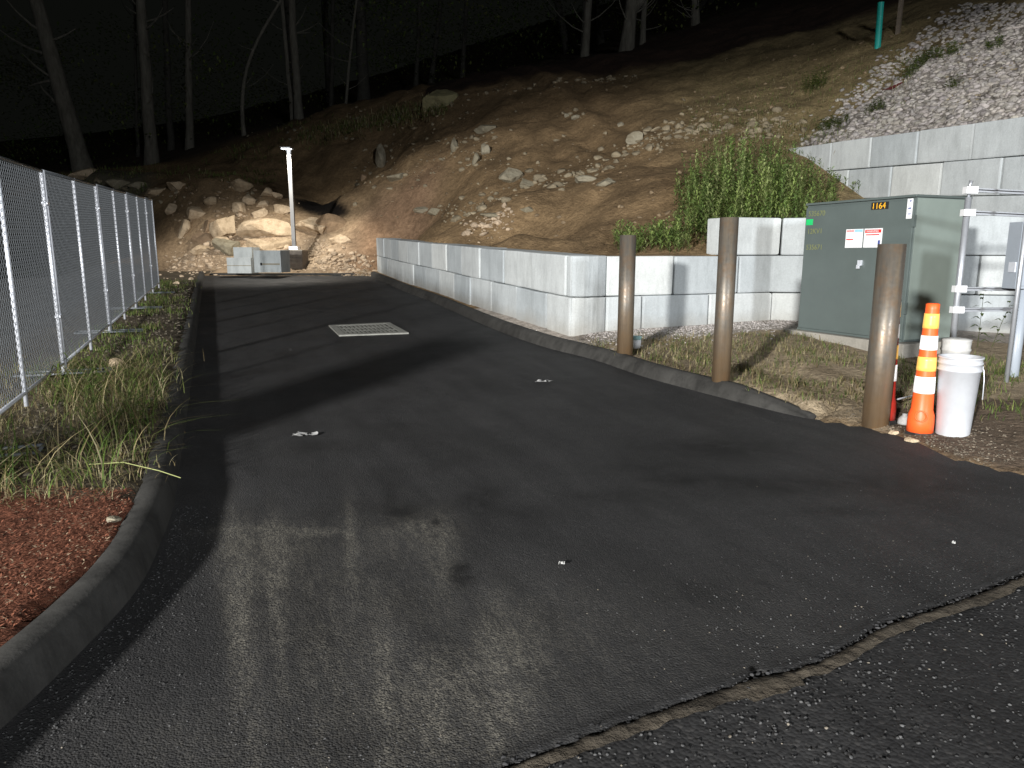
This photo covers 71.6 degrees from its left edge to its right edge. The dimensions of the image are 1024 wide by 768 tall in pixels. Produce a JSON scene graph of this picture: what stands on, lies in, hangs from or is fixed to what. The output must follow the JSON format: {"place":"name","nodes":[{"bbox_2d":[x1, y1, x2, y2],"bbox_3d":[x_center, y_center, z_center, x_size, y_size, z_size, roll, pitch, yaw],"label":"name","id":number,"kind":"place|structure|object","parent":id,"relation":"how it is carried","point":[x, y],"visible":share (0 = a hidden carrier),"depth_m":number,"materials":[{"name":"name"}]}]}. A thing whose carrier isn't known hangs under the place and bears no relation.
{"place":"outdoors","nodes":[
{"label":"outdoors","id":0,"kind":"place"},
{"bbox_2d":[0,278,220,507],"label":"grass","id":1,"kind":"structure","parent":0,"point":[108,382],"depth_m":5.84,"materials":[{"name":"green plant"}]},
{"bbox_2d":[0,0,617,141],"label":"sky","id":2,"kind":"structure","parent":0,"point":[61,11],"materials":[{"name":"black"}]},
{"bbox_2d":[0,276,1023,767],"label":"road","id":3,"kind":"structure","parent":0,"point":[446,484],"depth_m":3.81,"materials":[{"name":"asphalt"}]},
{"bbox_2d":[226,258,256,272],"bbox_3d":[-8.863,-3.893,23.278,0.767,0.501,0.603,-1,10,-4],"label":"concrete block","id":4,"kind":"object","parent":3,"relation":"on","point":[240,265],"depth_m":22.99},
{"bbox_2d":[233,247,259,257],"bbox_3d":[-9.002,-4.262,24.125,0.649,0.757,0.603,1,10,6],"label":"concrete block","id":5,"kind":"object","parent":4,"relation":"on","point":[242,252],"depth_m":23.80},
{"bbox_2d":[253,250,290,272],"bbox_3d":[-7.850,-4.014,23.229,0.894,0.701,0.756,1,10,5],"label":"concrete block","id":6,"kind":"object","parent":3,"relation":"on","point":[276,261],"depth_m":22.88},
{"bbox_2d":[329,322,408,335],"bbox_3d":[-2.426,-0.919,11.905,1.083,0.089,1.353,-4,11,-22],"label":"catch basin","id":7,"kind":"object","parent":3,"relation":"on","point":[384,328],"visible":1,"depth_m":11.82,"materials":[{"name":"metal"}]},
{"bbox_2d":[0,0,1023,646],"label":"ground","id":8,"kind":"structure","parent":0,"point":[672,66],"depth_m":25.39,"materials":[{"name":"soil"}]},
{"bbox_2d":[0,0,93,171],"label":"tree","id":9,"kind":"object","parent":8,"relation":"on","point":[79,155],"visible":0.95,"depth_m":41.26,"materials":[{"name":"brown plant"}]},
{"bbox_2d":[0,156,113,456],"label":"fence panel","id":10,"kind":"object","parent":8,"relation":"on","point":[14,302],"visible":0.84,"depth_m":6.49,"materials":[{"name":"metal"}]},
{"bbox_2d":[40,352,88,408],"bbox_3d":[-4.053,-0.006,6.405,0.406,0.571,0.430,-8,13,-37],"label":"weed plant","id":11,"kind":"object","parent":8,"relation":"on","point":[58,367],"visible":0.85,"depth_m":6.37,"materials":[{"name":"green plant"}]},
{"bbox_2d":[0,484,135,637],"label":"mulch","id":12,"kind":"object","parent":8,"relation":"on","point":[62,565],"visible":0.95,"depth_m":3.53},
{"bbox_2d":[106,516,121,522],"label":"rock","id":13,"kind":"object","parent":12,"relation":"on","point":[113,519],"visible":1,"depth_m":3.80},
{"bbox_2d":[68,168,97,180],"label":"boulder","id":14,"kind":"object","parent":8,"relation":"on","point":[79,174],"visible":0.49,"depth_m":36.75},
{"bbox_2d":[43,170,144,369],"bbox_3d":[-5.429,-1.500,8.990,0.905,2.262,3.236,-4,11,-21],"label":"fence panel","id":15,"kind":"object","parent":8,"relation":"on","point":[78,228],"visible":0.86,"depth_m":8.79,"materials":[{"name":"metal"}]},
{"bbox_2d":[75,351,117,395],"bbox_3d":[-3.934,-0.078,6.670,0.379,0.464,0.406,-8,13,-38],"label":"weed plant","id":16,"kind":"object","parent":8,"relation":"on","point":[92,369],"visible":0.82,"depth_m":6.63,"materials":[{"name":"green plant"}]},
{"bbox_2d":[0,271,204,728],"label":"curb","id":17,"kind":"structure","parent":8,"relation":"on","point":[42,651],"depth_m":3.22,"materials":[{"name":"concrete"}]},
{"bbox_2d":[104,178,129,188],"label":"boulder","id":18,"kind":"object","parent":8,"relation":"on","point":[114,183],"visible":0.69,"depth_m":33.53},
{"bbox_2d":[97,184,162,330],"bbox_3d":[-6.552,-2.155,11.841,0.905,2.262,3.236,-4,11,-21],"label":"fence panel","id":19,"kind":"object","parent":8,"relation":"on","point":[123,306],"visible":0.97,"depth_m":11.70,"materials":[{"name":"metal"}]},
{"bbox_2d":[121,0,152,156],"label":"tree","id":20,"kind":"object","parent":8,"relation":"on","point":[136,94],"visible":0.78,"depth_m":49.04,"materials":[{"name":"brown plant"}]},
{"bbox_2d":[127,182,146,189],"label":"boulder","id":21,"kind":"object","parent":8,"relation":"on","point":[134,185],"visible":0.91,"depth_m":33.20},
{"bbox_2d":[123,0,172,164],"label":"tree","id":22,"kind":"object","parent":8,"relation":"on","point":[151,153],"visible":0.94,"depth_m":43.18,"materials":[{"name":"brown plant"}]},
{"bbox_2d":[126,192,174,306],"bbox_3d":[-7.675,-2.809,14.693,0.905,2.262,3.236,-4,11,-21],"label":"fence panel","id":23,"kind":"object","parent":8,"relation":"on","point":[141,245],"visible":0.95,"depth_m":14.59,"materials":[{"name":"metal"}]},
{"bbox_2d":[146,198,159,287],"bbox_3d":[-8.470,-3.276,16.713,0.042,2.192,1.411,-4,11,-21],"label":"fence panel","id":24,"kind":"object","parent":8,"relation":"on","point":[153,251],"visible":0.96,"depth_m":16.85,"materials":[{"name":"metal"}]},
{"bbox_2d":[144,188,165,196],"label":"boulder","id":25,"kind":"object","parent":8,"relation":"on","point":[153,192],"visible":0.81,"depth_m":30.04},
{"bbox_2d":[1,117,311,274],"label":"weeds","id":26,"kind":"object","parent":8,"relation":"on","point":[202,172],"visible":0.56,"depth_m":34.88,"materials":[{"name":"green plant"}]},
{"bbox_2d":[140,0,183,150],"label":"tree","id":27,"kind":"object","parent":8,"relation":"on","point":[170,128],"visible":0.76,"depth_m":49.88,"materials":[{"name":"brown plant"}]},
{"bbox_2d":[165,203,176,214],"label":"boulder","id":28,"kind":"object","parent":8,"relation":"on","point":[171,208],"visible":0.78,"depth_m":28.65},
{"bbox_2d":[166,181,185,190],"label":"boulder","id":29,"kind":"object","parent":8,"relation":"on","point":[175,185],"visible":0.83,"depth_m":29.51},
{"bbox_2d":[178,219,190,237],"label":"boulder","id":30,"kind":"object","parent":8,"relation":"on","point":[185,227],"visible":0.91,"depth_m":27.53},
{"bbox_2d":[164,0,213,149],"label":"tree","id":31,"kind":"object","parent":8,"relation":"on","point":[189,134],"visible":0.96,"depth_m":45.08,"materials":[{"name":"brown plant"}]},
{"bbox_2d":[186,206,204,219],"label":"boulder","id":32,"kind":"object","parent":8,"relation":"on","point":[193,212],"visible":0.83,"depth_m":27.80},
{"bbox_2d":[190,245,210,255],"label":"boulder","id":33,"kind":"object","parent":8,"relation":"on","point":[198,250],"visible":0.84,"depth_m":25.55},
{"bbox_2d":[191,232,212,243],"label":"boulder","id":34,"kind":"object","parent":8,"relation":"on","point":[201,237],"visible":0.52,"depth_m":27.15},
{"bbox_2d":[203,196,216,204],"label":"boulder","id":35,"kind":"object","parent":8,"relation":"on","point":[211,200],"visible":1,"depth_m":28.09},
{"bbox_2d":[209,215,235,237],"bbox_3d":[-10.872,-5.885,26.780,0.971,1.000,1.042,0,10,0],"label":"boulder","id":36,"kind":"object","parent":8,"relation":"on","point":[224,226],"visible":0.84,"depth_m":26.43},
{"bbox_2d":[212,238,239,255],"bbox_3d":[-10.371,-4.911,25.658,0.888,0.734,0.606,2,11,10],"label":"boulder","id":37,"kind":"object","parent":8,"relation":"on","point":[225,246],"visible":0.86,"depth_m":25.41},
{"bbox_2d":[232,202,245,213],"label":"boulder","id":38,"kind":"object","parent":8,"relation":"on","point":[238,207],"visible":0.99,"depth_m":27.77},
{"bbox_2d":[230,178,253,191],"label":"boulder","id":39,"kind":"object","parent":8,"relation":"on","point":[239,185],"visible":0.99,"depth_m":28.80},
{"bbox_2d":[242,195,255,204],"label":"boulder","id":40,"kind":"object","parent":8,"relation":"on","point":[248,200],"visible":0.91,"depth_m":28.19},
{"bbox_2d":[251,208,267,217],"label":"boulder","id":41,"kind":"object","parent":8,"relation":"on","point":[263,212],"visible":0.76,"depth_m":27.71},
{"bbox_2d":[238,0,281,135],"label":"tree","id":42,"kind":"object","parent":8,"relation":"on","point":[242,119],"visible":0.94,"depth_m":42.25,"materials":[{"name":"brown plant"}]},
{"bbox_2d":[245,238,276,249],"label":"boulder","id":43,"kind":"object","parent":8,"relation":"on","point":[261,244],"visible":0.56,"depth_m":25.77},
{"bbox_2d":[236,218,290,237],"bbox_3d":[-9.279,-5.788,26.532,1.020,0.841,1.813,9,14,41],"label":"boulder","id":44,"kind":"object","parent":8,"relation":"on","point":[262,227],"visible":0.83,"depth_m":26.36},
{"bbox_2d":[260,0,298,119],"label":"tree","id":45,"kind":"object","parent":8,"relation":"on","point":[288,78],"visible":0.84,"depth_m":44.60,"materials":[{"name":"brown plant"}]},
{"bbox_2d":[270,237,291,248],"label":"boulder","id":46,"kind":"object","parent":8,"relation":"on","point":[280,243],"visible":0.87,"depth_m":26.15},
{"bbox_2d":[274,204,289,214],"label":"boulder","id":47,"kind":"object","parent":8,"relation":"on","point":[281,209],"visible":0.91,"depth_m":27.90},
{"bbox_2d":[210,273,354,275],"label":"curb","id":48,"kind":"structure","parent":8,"relation":"on","point":[294,274],"depth_m":23.72,"materials":[{"name":"concrete"}]},
{"bbox_2d":[280,146,308,268],"bbox_3d":[-7.651,-6.082,24.709,0.759,4.098,0.759,0,10,0],"label":"lamp pole","id":49,"kind":"object","parent":8,"relation":"on","point":[299,259],"visible":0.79,"depth_m":24.65,"materials":[{"name":"metal"}]},
{"bbox_2d":[284,0,306,92],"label":"tree","id":50,"kind":"object","parent":8,"relation":"on","point":[286,14],"visible":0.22,"depth_m":58.49,"materials":[{"name":"brown plant"}]},
{"bbox_2d":[288,0,318,119],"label":"tree","id":51,"kind":"object","parent":8,"relation":"on","point":[298,113],"visible":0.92,"depth_m":43.98,"materials":[{"name":"brown plant"}]},
{"bbox_2d":[295,217,325,234],"bbox_3d":[-7.580,-6.073,27.252,1.532,0.697,1.054,-5,11,-25],"label":"boulder","id":52,"kind":"object","parent":8,"relation":"on","point":[309,224],"visible":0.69,"depth_m":26.95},
{"bbox_2d":[309,0,334,105],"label":"tree","id":53,"kind":"object","parent":8,"relation":"on","point":[331,94],"visible":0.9,"depth_m":52.43,"materials":[{"name":"brown plant"}]},
{"bbox_2d":[315,213,345,232],"bbox_3d":[-7.035,-6.204,27.455,1.194,0.787,0.652,-5,12,-26],"label":"boulder","id":54,"kind":"object","parent":8,"relation":"on","point":[332,222],"visible":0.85,"depth_m":27.27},
{"bbox_2d":[329,234,350,243],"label":"boulder","id":55,"kind":"object","parent":8,"relation":"on","point":[339,239],"visible":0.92,"depth_m":26.16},
{"bbox_2d":[315,0,372,103],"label":"tree","id":56,"kind":"object","parent":8,"relation":"on","point":[349,64],"visible":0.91,"depth_m":43.11,"materials":[{"name":"brown plant"}]},
{"bbox_2d":[343,0,371,100],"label":"tree","id":57,"kind":"object","parent":8,"relation":"on","point":[363,89],"visible":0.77,"depth_m":49.43,"materials":[{"name":"brown plant"}]},
{"bbox_2d":[0,0,759,170],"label":"woodland foliage","id":58,"kind":"object","parent":8,"relation":"on","point":[12,143],"visible":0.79,"depth_m":52.02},
{"bbox_2d":[375,144,385,167],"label":"boulder","id":59,"kind":"object","parent":8,"relation":"on","point":[380,158],"visible":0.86,"depth_m":30.99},
{"bbox_2d":[387,173,403,181],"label":"boulder","id":60,"kind":"object","parent":8,"relation":"on","point":[394,177],"visible":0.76,"depth_m":27.36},
{"bbox_2d":[413,0,440,85],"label":"tree","id":61,"kind":"object","parent":8,"relation":"on","point":[416,69],"visible":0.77,"depth_m":52.28,"materials":[{"name":"brown plant"}]},
{"bbox_2d":[422,89,458,111],"bbox_3d":[-3.224,-12.711,32.174,1.670,1.276,1.281,0,10,0],"label":"boulder","id":62,"kind":"object","parent":8,"relation":"on","point":[445,97],"visible":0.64,"depth_m":31.73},
{"bbox_2d":[426,0,457,82],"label":"tree","id":63,"kind":"object","parent":8,"relation":"on","point":[434,52],"visible":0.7,"depth_m":54.51,"materials":[{"name":"brown plant"}]},
{"bbox_2d":[450,0,467,77],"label":"tree","id":64,"kind":"object","parent":8,"relation":"on","point":[464,38],"visible":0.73,"depth_m":54.19,"materials":[{"name":"brown plant"}]},
{"bbox_2d":[474,125,495,133],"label":"boulder","id":65,"kind":"object","parent":8,"relation":"on","point":[481,129],"visible":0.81,"depth_m":26.83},
{"bbox_2d":[481,143,489,154],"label":"boulder","id":66,"kind":"object","parent":8,"relation":"on","point":[485,148],"visible":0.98,"depth_m":25.22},
{"bbox_2d":[376,238,606,335],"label":"retaining wall","id":67,"kind":"structure","parent":8,"relation":"on","point":[561,292],"depth_m":12.35,"materials":[{"name":"concrete"}]},
{"bbox_2d":[499,167,523,182],"bbox_3d":[-0.032,-6.553,22.360,0.807,0.536,0.612,0,10,0],"label":"boulder","id":68,"kind":"object","parent":8,"relation":"on","point":[509,175],"visible":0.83,"depth_m":22.21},
{"bbox_2d":[0,280,1023,483],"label":"gravel","id":69,"kind":"structure","parent":8,"relation":"on","point":[689,328],"depth_m":9.57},
{"bbox_2d":[520,179,533,188],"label":"boulder","id":70,"kind":"object","parent":8,"relation":"on","point":[525,183],"visible":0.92,"depth_m":21.45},
{"bbox_2d":[93,22,1017,285],"bbox_3d":[-3.847,-10.458,27.420,37.307,12.560,25.079,4,11,20],"label":"rubble","id":71,"kind":"object","parent":8,"relation":"on","point":[504,200],"visible":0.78,"depth_m":22.27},
{"bbox_2d":[539,0,571,54],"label":"tree","id":72,"kind":"object","parent":8,"relation":"on","point":[565,46],"visible":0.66,"depth_m":60.16,"materials":[{"name":"brown plant"}]},
{"bbox_2d":[547,0,614,56],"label":"tree","id":73,"kind":"object","parent":8,"relation":"on","point":[585,47],"visible":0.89,"depth_m":40.84,"materials":[{"name":"brown plant"}]},
{"bbox_2d":[575,175,596,182],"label":"boulder","id":74,"kind":"object","parent":8,"relation":"on","point":[583,178],"visible":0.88,"depth_m":18.11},
{"bbox_2d":[370,271,816,418],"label":"curb","id":75,"kind":"structure","parent":8,"relation":"on","point":[732,391],"depth_m":8.80,"materials":[{"name":"concrete"}]},
{"bbox_2d":[596,177,615,186],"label":"boulder","id":76,"kind":"object","parent":8,"relation":"on","point":[608,181],"visible":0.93,"depth_m":17.35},
{"bbox_2d":[297,7,918,170],"bbox_3d":[-0.952,-10.343,26.098,28.131,7.443,16.085,5,11,24],"label":"brush","id":77,"kind":"object","parent":8,"relation":"on","point":[364,119],"visible":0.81,"depth_m":23.34,"materials":[{"name":"green plant"}]},
{"bbox_2d":[617,235,635,355],"bbox_3d":[1.443,-1.006,8.969,0.203,1.713,0.203,0,10,0],"label":"pipe bollard","id":78,"kind":"object","parent":8,"relation":"on","point":[626,288],"visible":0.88,"depth_m":8.87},
{"bbox_2d":[626,131,642,144],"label":"boulder","id":79,"kind":"object","parent":8,"relation":"on","point":[632,137],"visible":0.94,"depth_m":21.31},
{"bbox_2d":[618,0,651,51],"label":"tree","id":80,"kind":"object","parent":8,"relation":"on","point":[627,39],"visible":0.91,"depth_m":38.80,"materials":[{"name":"brown plant"}]},
{"bbox_2d":[633,335,641,348],"bbox_3d":[1.668,-0.566,9.600,0.163,0.171,0.163,0,10,0],"label":"pipe stub","id":81,"kind":"object","parent":8,"relation":"on","point":[636,342],"visible":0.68,"depth_m":9.53,"materials":[{"name":"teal plastic"}]},
{"bbox_2d":[619,0,661,44],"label":"tree","id":82,"kind":"object","parent":8,"relation":"on","point":[642,38],"visible":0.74,"depth_m":40.84,"materials":[{"name":"brown plant"}]},
{"bbox_2d":[672,0,699,26],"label":"tree","id":83,"kind":"object","parent":8,"relation":"on","point":[695,16],"visible":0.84,"depth_m":42.52,"materials":[{"name":"brown plant"}]},
{"bbox_2d":[712,217,738,381],"bbox_3d":[2.223,-0.757,7.427,0.189,1.919,0.189,0,10,0],"label":"pipe bollard","id":84,"kind":"object","parent":8,"relation":"on","point":[725,290],"visible":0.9,"depth_m":7.33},
{"bbox_2d":[611,122,860,253],"bbox_3d":[4.739,-3.742,13.633,5.984,2.730,4.896,0,10,0],"label":"weed thicket","id":85,"kind":"object","parent":8,"relation":"on","point":[772,205],"visible":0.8,"depth_m":12.48,"materials":[{"name":"green plant"}]},
{"bbox_2d":[504,576,1023,767],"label":"joint dirt","id":86,"kind":"structure","parent":8,"relation":"on","point":[761,688],"depth_m":2.61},
{"bbox_2d":[578,329,1023,420],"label":"grass","id":87,"kind":"structure","parent":8,"relation":"on","point":[910,380],"depth_m":8.32,"materials":[{"name":"green plant"}]},
{"bbox_2d":[601,215,1023,332],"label":"retaining wall","id":88,"kind":"structure","parent":8,"relation":"on","point":[672,291],"depth_m":11.05,"materials":[{"name":"concrete"}]},
{"bbox_2d":[798,62,832,94],"bbox_3d":[9.451,-9.537,22.143,1.008,1.074,0.928,5,11,23],"label":"bush","id":89,"kind":"object","parent":8,"relation":"on","point":[817,80],"visible":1,"depth_m":22.10,"materials":[{"name":"green plant"}]},
{"bbox_2d":[785,329,940,357],"bbox_3d":[4.950,-0.518,9.796,1.220,0.346,1.968,-4,11,-23],"label":"concrete pad","id":90,"kind":"object","parent":8,"relation":"on","point":[908,349],"visible":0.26,"depth_m":9.29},
{"bbox_2d":[797,194,972,341],"bbox_3d":[4.930,-1.567,9.594,1.036,1.782,1.739,-4,11,-23],"label":"utility cabinet","id":91,"kind":"object","parent":90,"relation":"on","point":[843,239],"visible":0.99,"depth_m":9.12,"materials":[{"name":"green metal"}]},
{"bbox_2d":[862,96,886,114],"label":"bush","id":92,"kind":"object","parent":8,"relation":"on","point":[879,106],"visible":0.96,"depth_m":18.19,"materials":[{"name":"green plant"}]},
{"bbox_2d":[874,2,883,48],"bbox_3d":[12.180,-11.811,23.561,0.223,1.578,0.216,0,10,0],"label":"marker pipe","id":93,"kind":"object","parent":8,"relation":"on","point":[879,23],"visible":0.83,"depth_m":23.48,"materials":[{"name":"teal paint"}]},
{"bbox_2d":[861,244,906,428],"bbox_3d":[3.229,-0.294,6.190,0.222,1.820,0.222,0,10,0],"label":"pipe bollard","id":94,"kind":"object","parent":8,"relation":"on","point":[885,318],"visible":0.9,"depth_m":6.09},
{"bbox_2d":[889,311,900,424],"bbox_3d":[3.322,-0.220,6.250,0.204,1.172,0.205,4,11,22],"label":"channelizer cone","id":95,"kind":"object","parent":8,"relation":"on","point":[893,414],"visible":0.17,"depth_m":6.24,"materials":[{"name":"orange plastic"}]},
{"bbox_2d":[895,0,903,34],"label":"wooden stake","id":96,"kind":"object","parent":8,"relation":"on","point":[899,17],"visible":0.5,"depth_m":23.82,"materials":[{"name":"brown wood"}]},
{"bbox_2d":[897,413,907,424],"bbox_3d":[3.474,0.310,6.279,0.110,0.100,0.110,0,10,0],"label":"crushed cup","id":97,"kind":"object","parent":8,"relation":"on","point":[902,419],"visible":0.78,"depth_m":6.25,"materials":[{"name":"paper"}]},
{"bbox_2d":[789,117,1023,215],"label":"retaining wall","id":98,"kind":"structure","parent":8,"relation":"on","point":[950,161],"depth_m":12.84,"materials":[{"name":"concrete"}]},
{"bbox_2d":[800,2,1023,145],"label":"gravel","id":99,"kind":"structure","parent":8,"relation":"on","point":[959,111],"depth_m":17.20,"materials":[{"name":"gravel"}]},
{"bbox_2d":[815,109,849,132],"bbox_3d":[8.556,-6.981,18.883,0.973,0.720,0.904,0,10,0],"label":"bush","id":100,"kind":"object","parent":99,"relation":"on","point":[827,124],"visible":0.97,"depth_m":18.88,"materials":[{"name":"green plant"}]},
{"bbox_2d":[896,50,926,80],"bbox_3d":[10.930,-8.660,19.389,0.782,0.868,0.906,9,14,42],"label":"bush","id":101,"kind":"object","parent":99,"relation":"on","point":[913,66],"visible":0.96,"depth_m":19.30,"materials":[{"name":"green plant"}]},
{"bbox_2d":[913,44,941,64],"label":"bush","id":102,"kind":"object","parent":99,"relation":"on","point":[929,56],"visible":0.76,"depth_m":20.11,"materials":[{"name":"green plant"}]},
{"bbox_2d":[932,36,964,59],"bbox_3d":[11.592,-8.905,18.922,0.806,0.632,0.718,10,14,43],"label":"bush","id":103,"kind":"object","parent":99,"relation":"on","point":[951,50],"visible":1,"depth_m":18.82,"materials":[{"name":"green plant"}]},
{"bbox_2d":[983,33,1006,50],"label":"bush","id":104,"kind":"object","parent":99,"relation":"on","point":[999,39],"visible":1,"depth_m":17.77,"materials":[{"name":"green plant"}]},
{"bbox_2d":[904,303,939,434],"bbox_3d":[3.469,-0.108,5.947,0.224,1.133,0.224,4,11,22],"label":"channelizer cone","id":105,"kind":"object","parent":8,"relation":"on","point":[921,418],"visible":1,"depth_m":5.91,"materials":[{"name":"orange plastic"}]},
{"bbox_2d":[935,337,972,414],"bbox_3d":[3.908,-0.061,6.295,0.237,0.700,0.237,0,10,0],"label":"bucket","id":106,"kind":"object","parent":8,"relation":"on","point":[957,345],"visible":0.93,"depth_m":6.16,"materials":[{"name":"plastic"}]},
{"bbox_2d":[935,353,984,436],"bbox_3d":[3.695,0.104,5.899,0.328,0.677,0.328,-6,12,-31],"label":"bucket","id":107,"kind":"object","parent":8,"relation":"on","point":[959,375],"visible":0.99,"depth_m":5.80,"materials":[{"name":"white plastic"}]},
{"bbox_2d":[969,294,990,346],"bbox_3d":[5.546,-0.775,8.414,0.276,0.680,0.292,-8,13,-37],"label":"weed plant","id":108,"kind":"object","parent":8,"relation":"on","point":[981,313],"visible":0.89,"depth_m":8.40,"materials":[{"name":"green plant"}]},
{"bbox_2d":[949,180,1023,382],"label":"strut frame","id":109,"kind":"object","parent":8,"relation":"on","point":[958,287],"visible":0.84,"depth_m":7.53,"materials":[{"name":"metal"}]},
{"bbox_2d":[1002,222,1023,376],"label":"meter box","id":110,"kind":"object","parent":109,"relation":"attached to","point":[1012,254],"visible":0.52,"depth_m":7.47,"materials":[{"name":"grey metal"}]},
{"bbox_2d":[545,586,1023,767],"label":"old road","id":111,"kind":"structure","parent":0,"point":[692,728],"depth_m":2.47,"materials":[{"name":"asphalt"}]},
{"bbox_2d":[2,461,1023,767],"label":"asphalt crumbs","id":112,"kind":"object","parent":111,"relation":"on","point":[816,659],"visible":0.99,"depth_m":2.69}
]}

